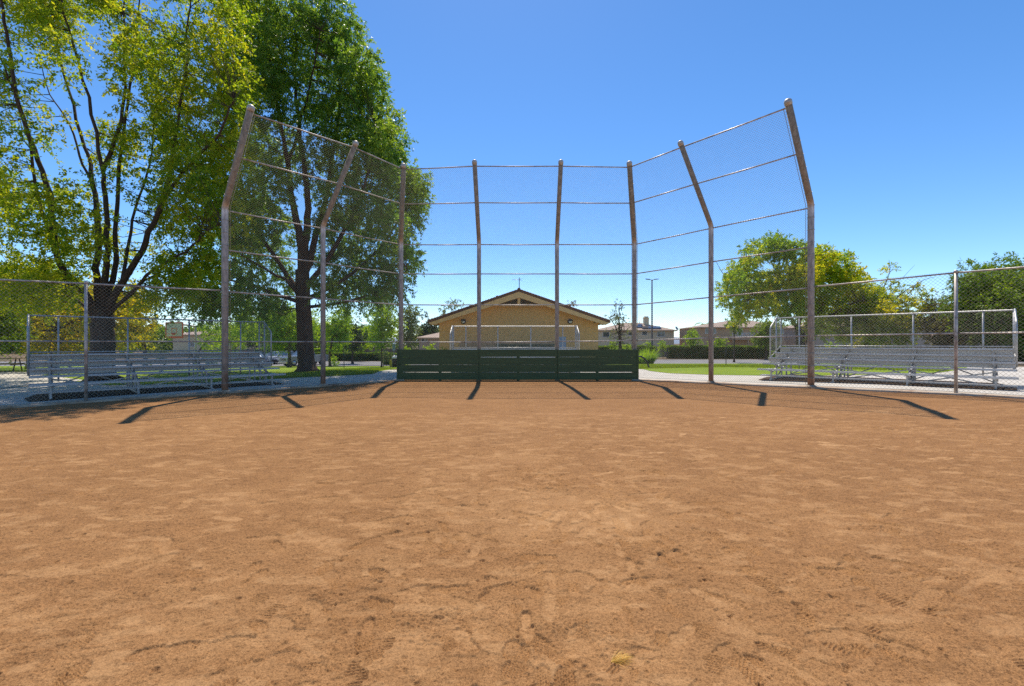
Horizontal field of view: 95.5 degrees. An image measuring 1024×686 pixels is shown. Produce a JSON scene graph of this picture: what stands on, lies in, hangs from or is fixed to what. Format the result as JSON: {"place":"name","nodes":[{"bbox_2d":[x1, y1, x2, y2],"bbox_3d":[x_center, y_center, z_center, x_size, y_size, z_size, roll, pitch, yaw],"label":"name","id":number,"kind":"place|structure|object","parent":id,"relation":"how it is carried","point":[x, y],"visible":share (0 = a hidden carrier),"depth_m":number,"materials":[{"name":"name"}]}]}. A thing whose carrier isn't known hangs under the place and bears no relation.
{"place":"outdoors","nodes":[
{"label":"outdoors","id":0,"kind":"place"},
{"bbox_2d":[0,372,81,387],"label":"footpath","id":1,"kind":"structure","parent":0,"point":[12,376],"depth_m":19.17,"materials":[{"name":"concrete"}]},
{"bbox_2d":[0,366,396,384],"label":"lawn","id":2,"kind":"structure","parent":0,"point":[179,374],"depth_m":22.33,"materials":[{"name":"green plant"}]},
{"bbox_2d":[0,358,26,369],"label":"picnic table","id":3,"kind":"object","parent":2,"relation":"on","point":[15,363],"visible":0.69,"depth_m":25.56,"materials":[{"name":"black metal"}]},
{"bbox_2d":[2,265,89,367],"bbox_3d":[-35.769,-2.133,35.216,11.562,8.420,7.184,0,0,22],"label":"broadleaf tree","id":4,"kind":"object","parent":2,"relation":"on","point":[66,308],"visible":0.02,"depth_m":35.86,"materials":[{"name":"green plant"}]},
{"bbox_2d":[5,274,154,368],"bbox_3d":[-25.490,-1.286,27.446,11.406,6.027,6.012,0,0,23],"label":"golden tree","id":5,"kind":"object","parent":2,"relation":"on","point":[120,314],"visible":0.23,"depth_m":26.55,"materials":[{"name":"green plant"}]},
{"bbox_2d":[0,0,269,381],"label":"broadleaf tree","id":6,"kind":"object","parent":2,"relation":"on","point":[205,217],"visible":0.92,"depth_m":17.22,"materials":[{"name":"green plant"}]},
{"bbox_2d":[113,289,161,358],"bbox_3d":[-25.032,-0.983,30.197,5.774,5.602,3.628,0,0,39],"label":"golden tree","id":7,"kind":"object","parent":2,"relation":"on","point":[153,324],"visible":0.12,"depth_m":29.95,"materials":[{"name":"yellow plant"}]},
{"bbox_2d":[147,336,172,364],"bbox_3d":[-30.338,0.854,40.021,2.321,3.002,2.049,0,0,0],"label":"shrub","id":8,"kind":"object","parent":2,"relation":"on","point":[159,349],"visible":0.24,"depth_m":39.93,"materials":[{"name":"green plant"}]},
{"bbox_2d":[165,322,196,363],"bbox_3d":[-30.206,0.189,42.203,2.476,4.163,1.128,0,0,-18],"label":"basketball hoop","id":9,"kind":"object","parent":2,"relation":"on","point":[174,331],"visible":0.69,"depth_m":42.13,"materials":[{"name":"orange paint"}]},
{"bbox_2d":[193,323,232,357],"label":"broadleaf tree","id":10,"kind":"object","parent":2,"relation":"on","point":[208,338],"visible":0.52,"depth_m":49.77,"materials":[{"name":"green plant"}]},
{"bbox_2d":[209,319,249,362],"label":"broadleaf tree","id":11,"kind":"object","parent":2,"relation":"on","point":[236,343],"visible":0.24,"depth_m":53.84,"materials":[{"name":"green plant"}]},
{"bbox_2d":[229,301,326,366],"bbox_3d":[-20.924,-0.780,42.452,9.616,6.230,6.396,0,0,32],"label":"broadleaf tree","id":12,"kind":"object","parent":2,"relation":"on","point":[289,333],"visible":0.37,"depth_m":41.34,"materials":[{"name":"green plant"}]},
{"bbox_2d":[162,0,436,371],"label":"broadleaf tree","id":13,"kind":"object","parent":2,"relation":"on","point":[377,134],"visible":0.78,"depth_m":22.63,"materials":[{"name":"green plant"}]},
{"bbox_2d":[314,308,355,366],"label":"broadleaf tree","id":14,"kind":"object","parent":2,"relation":"on","point":[337,330],"visible":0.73,"depth_m":47.77,"materials":[{"name":"green plant"}]},
{"bbox_2d":[331,354,339,365],"bbox_3d":[-20.699,2.154,54.008,1.376,1.758,1.319,0,0,19],"label":"shrub","id":15,"kind":"object","parent":2,"relation":"on","point":[334,363],"visible":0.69,"depth_m":54.02,"materials":[{"name":"green plant"}]},
{"bbox_2d":[358,302,408,366],"bbox_3d":[-11.643,-0.943,42.206,3.897,6.411,4.311,0,0,-39],"label":"broadleaf tree","id":16,"kind":"object","parent":2,"relation":"on","point":[381,327],"visible":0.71,"depth_m":41.41,"materials":[{"name":"green plant"}]},
{"bbox_2d":[377,350,395,364],"bbox_3d":[-14.016,1.752,52.036,2.556,1.937,2.105,0,0,0],"label":"shrub","id":17,"kind":"object","parent":2,"relation":"on","point":[386,358],"visible":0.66,"depth_m":51.89,"materials":[{"name":"green plant"}]},
{"bbox_2d":[392,355,396,366],"bbox_3d":[-10.043,1.575,40.000,0.580,1.035,0.571,0,0,0],"label":"trash can","id":18,"kind":"object","parent":2,"relation":"on","point":[393,362],"visible":0.62,"depth_m":39.75,"materials":[{"name":"black metal"}]},
{"bbox_2d":[0,380,1023,413],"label":"infield dirt","id":19,"kind":"structure","parent":0,"point":[517,396],"depth_m":11.44,"materials":[{"name":"brown soil"}]},
{"bbox_2d":[0,404,1023,685],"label":"trodden dirt","id":20,"kind":"structure","parent":19,"relation":"on","point":[880,546],"depth_m":3.19,"materials":[{"name":"brown soil"}]},
{"bbox_2d":[611,651,633,669],"bbox_3d":[0.510,1.405,2.075,0.112,0.025,0.118,0,0,31],"label":"dry grass tuft","id":21,"kind":"object","parent":20,"relation":"on","point":[617,659],"visible":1,"depth_m":2.07,"materials":[{"name":"plant"}]},
{"bbox_2d":[0,367,1023,405],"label":"concrete plaza","id":22,"kind":"structure","parent":0,"point":[669,376],"depth_m":15.81,"materials":[{"name":"grey concrete"}]},
{"bbox_2d":[24,381,283,400],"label":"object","id":23,"kind":"structure","parent":22,"relation":"on","point":[42,397],"depth_m":14.10,"materials":[{"name":"grey concrete"}]},
{"bbox_2d":[27,314,285,398],"bbox_3d":[-11.136,0.305,15.051,2.976,2.304,6.335,0,0,45],"label":"bleacher","id":24,"kind":"object","parent":23,"relation":"on","point":[97,370],"visible":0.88,"depth_m":14.81,"materials":[{"name":"metal"}]},
{"bbox_2d":[450,325,579,357],"bbox_3d":[0.130,0.265,22.562,6.335,2.304,2.976,0,0,0],"label":"bleacher","id":25,"kind":"object","parent":22,"relation":"on","point":[497,347],"visible":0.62,"depth_m":23.96,"materials":[{"name":"metal"}]},
{"bbox_2d":[219,98,816,392],"bbox_3d":[0.230,-2.501,15.286,17.334,8.095,5.873,0,0,0],"label":"chain link backstop","id":26,"kind":"object","parent":22,"relation":"on","point":[496,364],"visible":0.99,"depth_m":16.53,"materials":[{"name":"metal"}]},
{"bbox_2d":[758,374,1016,389],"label":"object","id":27,"kind":"structure","parent":22,"relation":"on","point":[864,381],"depth_m":14.48,"materials":[{"name":"grey concrete"}]},
{"bbox_2d":[757,308,1018,389],"bbox_3d":[11.882,0.135,15.214,6.335,2.304,2.976,0,0,45],"label":"bleacher","id":28,"kind":"object","parent":22,"relation":"on","point":[994,365],"visible":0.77,"depth_m":14.98,"materials":[{"name":"metal"}]},
{"bbox_2d":[0,359,1023,365],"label":"road","id":29,"kind":"structure","parent":0,"point":[661,361],"depth_m":62.51,"materials":[{"name":"grey asphalt"}]},
{"bbox_2d":[248,353,278,361],"bbox_3d":[-32.710,2.050,60.989,4.685,1.455,2.180,0,0,28],"label":"parked car","id":30,"kind":"object","parent":29,"relation":"on","point":[274,360],"visible":0.23,"depth_m":60.07,"materials":[{"name":"paint"}]},
{"bbox_2d":[267,351,293,363],"bbox_3d":[-31.207,1.925,61.973,2.180,1.705,4.615,0,0,15],"label":"parked car","id":31,"kind":"object","parent":29,"relation":"on","point":[280,355],"visible":0.3,"depth_m":61.19,"materials":[{"name":"paint"}]},
{"bbox_2d":[278,351,327,365],"bbox_3d":[-25.902,1.825,57.971,2.180,1.905,5.669,0,0,34],"label":"parked pickup","id":32,"kind":"object","parent":29,"relation":"on","point":[293,359],"visible":0.42,"depth_m":56.15,"materials":[{"name":"paint"}]},
{"bbox_2d":[622,344,630,349],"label":"shrub","id":33,"kind":"object","parent":29,"relation":"on","point":[625,347],"visible":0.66,"depth_m":65.75,"materials":[{"name":"green plant"}]},
{"bbox_2d":[0,344,1023,369],"bbox_3d":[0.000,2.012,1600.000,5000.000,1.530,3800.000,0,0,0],"label":"ground","id":34,"kind":"structure","parent":0,"point":[23,354],"depth_m":89.06,"materials":[{"name":"plant"}]},
{"bbox_2d":[0,287,37,362],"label":"broadleaf tree","id":35,"kind":"object","parent":34,"relation":"on","point":[6,321],"visible":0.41,"depth_m":23.26,"materials":[{"name":"green plant"}]},
{"bbox_2d":[0,379,403,408],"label":"kerb","id":36,"kind":"structure","parent":34,"relation":"on","point":[141,397],"depth_m":12.65,"materials":[{"name":"grey concrete"}]},
{"bbox_2d":[0,278,220,405],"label":"chain link fence","id":37,"kind":"object","parent":36,"relation":"on","point":[85,333],"visible":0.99,"depth_m":11.59,"materials":[{"name":"metal"}]},
{"bbox_2d":[173,331,260,351],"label":"house","id":38,"kind":"structure","parent":34,"relation":"on","point":[185,344],"depth_m":95.00,"materials":[{"name":"beige paint"}]},
{"bbox_2d":[0,323,437,353],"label":"distant wood","id":39,"kind":"object","parent":34,"relation":"on","point":[167,339],"visible":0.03,"depth_m":122.04,"materials":[{"name":"green plant"}]},
{"bbox_2d":[232,312,319,352],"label":"broadleaf tree","id":40,"kind":"object","parent":34,"relation":"on","point":[252,346],"visible":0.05,"depth_m":70.61,"materials":[{"name":"green plant"}]},
{"bbox_2d":[255,348,348,352],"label":"hedge","id":41,"kind":"object","parent":34,"relation":"on","point":[315,349],"visible":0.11,"depth_m":75.29,"materials":[{"name":"green plant"}]},
{"bbox_2d":[202,349,418,357],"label":"garden wall","id":42,"kind":"structure","parent":34,"relation":"on","point":[368,350],"depth_m":78.31,"materials":[{"name":"grey concrete"}]},
{"bbox_2d":[315,351,387,360],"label":"hedge","id":43,"kind":"object","parent":34,"relation":"on","point":[342,356],"visible":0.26,"depth_m":71.88,"materials":[{"name":"green plant"}]},
{"bbox_2d":[342,317,367,363],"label":"conifer","id":44,"kind":"object","parent":34,"relation":"on","point":[352,348],"visible":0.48,"depth_m":61.59,"materials":[{"name":"green plant"}]},
{"bbox_2d":[344,343,371,353],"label":"shrub","id":45,"kind":"object","parent":34,"relation":"on","point":[366,346],"visible":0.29,"depth_m":69.12,"materials":[{"name":"green plant"}]},
{"bbox_2d":[382,352,396,364],"bbox_3d":[-15.015,2.039,59.973,3.235,1.786,2.093,0,0,0],"label":"hedge","id":46,"kind":"object","parent":34,"relation":"on","point":[387,363],"visible":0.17,"depth_m":59.20,"materials":[{"name":"green plant"}]},
{"bbox_2d":[396,303,422,349],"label":"broadleaf tree","id":47,"kind":"object","parent":34,"relation":"on","point":[412,314],"visible":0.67,"depth_m":65.52,"materials":[{"name":"green plant"}]},
{"bbox_2d":[413,309,438,340],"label":"broadleaf tree","id":48,"kind":"object","parent":34,"relation":"on","point":[428,328],"visible":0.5,"depth_m":87.59,"materials":[{"name":"green plant"}]},
{"bbox_2d":[414,333,438,349],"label":"house","id":49,"kind":"structure","parent":34,"relation":"on","point":[422,338],"depth_m":70.00,"materials":[{"name":"beige paint"}]},
{"bbox_2d":[423,343,435,349],"bbox_3d":[-7.703,1.062,43.840,1.591,2.381,1.562,0,0,0],"label":"shrub","id":50,"kind":"object","parent":34,"relation":"on","point":[431,347],"visible":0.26,"depth_m":43.74,"materials":[{"name":"green plant"}]},
{"bbox_2d":[437,297,463,314],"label":"broadleaf tree","id":51,"kind":"object","parent":34,"relation":"on","point":[444,310],"visible":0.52,"depth_m":79.77,"materials":[{"name":"green plant"}]},
{"bbox_2d":[427,288,610,349],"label":"community hall","id":52,"kind":"structure","parent":34,"relation":"on","point":[494,315],"depth_m":36.00,"materials":[{"name":"beige paint"}]},
{"bbox_2d":[559,337,565,348],"bbox_3d":[3.880,0.766,35.948,0.580,2.500,0.035,0,0,0],"label":"door","id":53,"kind":"structure","parent":52,"relation":"in","point":[564,338],"depth_m":35.93,"materials":[{"name":"grey metal"}]},
{"bbox_2d":[609,339,618,349],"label":"shrub","id":54,"kind":"object","parent":34,"relation":"on","point":[614,347],"visible":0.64,"depth_m":65.99,"materials":[{"name":"green plant"}]},
{"bbox_2d":[604,308,631,349],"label":"young tree","id":55,"kind":"object","parent":34,"relation":"on","point":[619,337],"visible":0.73,"depth_m":59.88,"materials":[{"name":"green plant"}]},
{"bbox_2d":[613,298,625,342],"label":"young tree","id":56,"kind":"object","parent":34,"relation":"on","point":[620,307],"visible":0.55,"depth_m":60.88,"materials":[{"name":"green plant"}]},
{"bbox_2d":[598,344,656,354],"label":"hedge","id":57,"kind":"object","parent":34,"relation":"on","point":[600,347],"visible":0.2,"depth_m":72.93,"materials":[{"name":"green plant"}]},
{"bbox_2d":[598,316,676,345],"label":"house","id":58,"kind":"structure","parent":34,"relation":"on","point":[660,333],"depth_m":100.00,"materials":[{"name":"beige paint"}]},
{"bbox_2d":[657,331,664,336],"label":"window","id":59,"kind":"structure","parent":58,"relation":"in","point":[661,333],"depth_m":99.98,"materials":[{"name":"grey glass"}]},
{"bbox_2d":[646,279,657,345],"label":"street lamp","id":60,"kind":"object","parent":34,"relation":"on","point":[651,309],"visible":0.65,"depth_m":74.92,"materials":[{"name":"black metal"}]},
{"bbox_2d":[657,340,666,353],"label":"shrub","id":61,"kind":"object","parent":34,"relation":"on","point":[663,345],"visible":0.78,"depth_m":75.97,"materials":[{"name":"green plant"}]},
{"bbox_2d":[682,328,702,345],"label":"shrub","id":62,"kind":"object","parent":34,"relation":"on","point":[693,336],"visible":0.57,"depth_m":73.84,"materials":[{"name":"green plant"}]},
{"bbox_2d":[707,336,728,345],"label":"shrub","id":63,"kind":"object","parent":34,"relation":"on","point":[721,342],"visible":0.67,"depth_m":79.52,"materials":[{"name":"green plant"}]},
{"bbox_2d":[666,345,785,358],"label":"hedge","id":64,"kind":"object","parent":34,"relation":"on","point":[685,350],"visible":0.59,"depth_m":72.92,"materials":[{"name":"green plant"}]},
{"bbox_2d":[679,314,785,345],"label":"house","id":65,"kind":"structure","parent":34,"relation":"on","point":[704,328],"depth_m":92.00,"materials":[{"name":"brown paint"}]},
{"bbox_2d":[724,311,741,361],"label":"broadleaf tree","id":66,"kind":"object","parent":34,"relation":"on","point":[733,327],"visible":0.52,"depth_m":59.90,"materials":[{"name":"green plant"}]},
{"bbox_2d":[750,319,782,359],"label":"broadleaf tree","id":67,"kind":"object","parent":34,"relation":"on","point":[763,343],"visible":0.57,"depth_m":69.62,"materials":[{"name":"green plant"}]},
{"bbox_2d":[603,346,1020,356],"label":"garden wall","id":68,"kind":"structure","parent":34,"relation":"on","point":[661,354],"depth_m":83.90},
{"bbox_2d":[783,323,863,344],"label":"house","id":69,"kind":"structure","parent":34,"relation":"on","point":[791,330],"depth_m":94.70,"materials":[{"name":"beige paint"}]},
{"bbox_2d":[632,379,1023,398],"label":"kerb","id":70,"kind":"structure","parent":34,"relation":"on","point":[878,390],"depth_m":12.73,"materials":[{"name":"grey concrete"}]},
{"bbox_2d":[814,266,1023,395],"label":"chain link fence","id":71,"kind":"object","parent":70,"relation":"on","point":[956,321],"visible":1,"depth_m":11.54,"materials":[{"name":"metal"}]},
{"bbox_2d":[835,262,934,353],"bbox_3d":[37.259,-3.130,46.329,12.136,10.575,7.759,0,0,0],"label":"flowering tree","id":72,"kind":"object","parent":34,"relation":"on","point":[905,298],"visible":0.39,"depth_m":44.94,"materials":[{"name":"green plant"}]},
{"bbox_2d":[872,320,930,345],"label":"house","id":73,"kind":"structure","parent":34,"relation":"on","point":[921,342],"depth_m":84.00,"materials":[{"name":"beige paint"}]},
{"bbox_2d":[832,347,1023,361],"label":"hedge","id":74,"kind":"object","parent":34,"relation":"on","point":[1020,358],"visible":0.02,"depth_m":63.09,"materials":[{"name":"green plant"}]},
{"bbox_2d":[914,291,971,360],"bbox_3d":[40.428,-1.451,43.808,7.257,7.208,4.990,0,0,-20],"label":"broadleaf tree","id":75,"kind":"object","parent":34,"relation":"on","point":[935,320],"visible":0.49,"depth_m":43.64,"materials":[{"name":"green plant"}]},
{"bbox_2d":[945,314,981,347],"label":"broadleaf tree","id":76,"kind":"object","parent":34,"relation":"on","point":[969,343],"depth_m":46.19,"materials":[{"name":"green plant"}]},
{"bbox_2d":[930,251,1023,361],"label":"broadleaf tree","id":77,"kind":"object","parent":34,"relation":"on","point":[991,265],"visible":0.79,"depth_m":38.21,"materials":[{"name":"green plant"}]},
{"bbox_2d":[991,345,1023,361],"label":"shrub","id":78,"kind":"object","parent":34,"relation":"on","point":[1021,351],"visible":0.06,"depth_m":45.26,"materials":[{"name":"green plant"}]},
{"bbox_2d":[0,0,1023,338],"label":"sky","id":79,"kind":"structure","parent":0,"point":[909,114],"materials":[{"name":"blue"}]},
{"bbox_2d":[496,344,554,348],"bbox_3d":[0.900,0.895,31.350,3.880,1.650,0.800,0,0,0],"label":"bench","id":80,"kind":"object","parent":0,"point":[525,345],"visible":0.27,"depth_m":31.00,"materials":[{"name":"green metal"}]},
{"bbox_2d":[382,337,678,343],"bbox_3d":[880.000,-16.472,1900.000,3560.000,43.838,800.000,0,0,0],"label":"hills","id":81,"kind":"structure","parent":0,"point":[676,341],"depth_m":1575.72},
{"bbox_2d":[639,350,649,363],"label":"ornamental grass","id":82,"kind":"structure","parent":0,"point":[642,360],"depth_m":49.48,"materials":[{"name":"green plant"}]},
{"bbox_2d":[639,346,661,363],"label":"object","id":83,"kind":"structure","parent":0,"point":[652,359],"depth_m":51.45,"materials":[{"name":"green plant"}]},
{"bbox_2d":[639,364,965,374],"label":"lawn","id":84,"kind":"structure","parent":0,"point":[719,371],"depth_m":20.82,"materials":[{"name":"green plant"}]},
{"bbox_2d":[714,228,901,363],"bbox_3d":[27.568,-4.384,44.104,19.586,13.132,9.816,0,0,0],"label":"flowering tree","id":85,"kind":"object","parent":84,"relation":"on","point":[827,272],"visible":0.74,"depth_m":42.33,"materials":[{"name":"green plant"}]}
]}

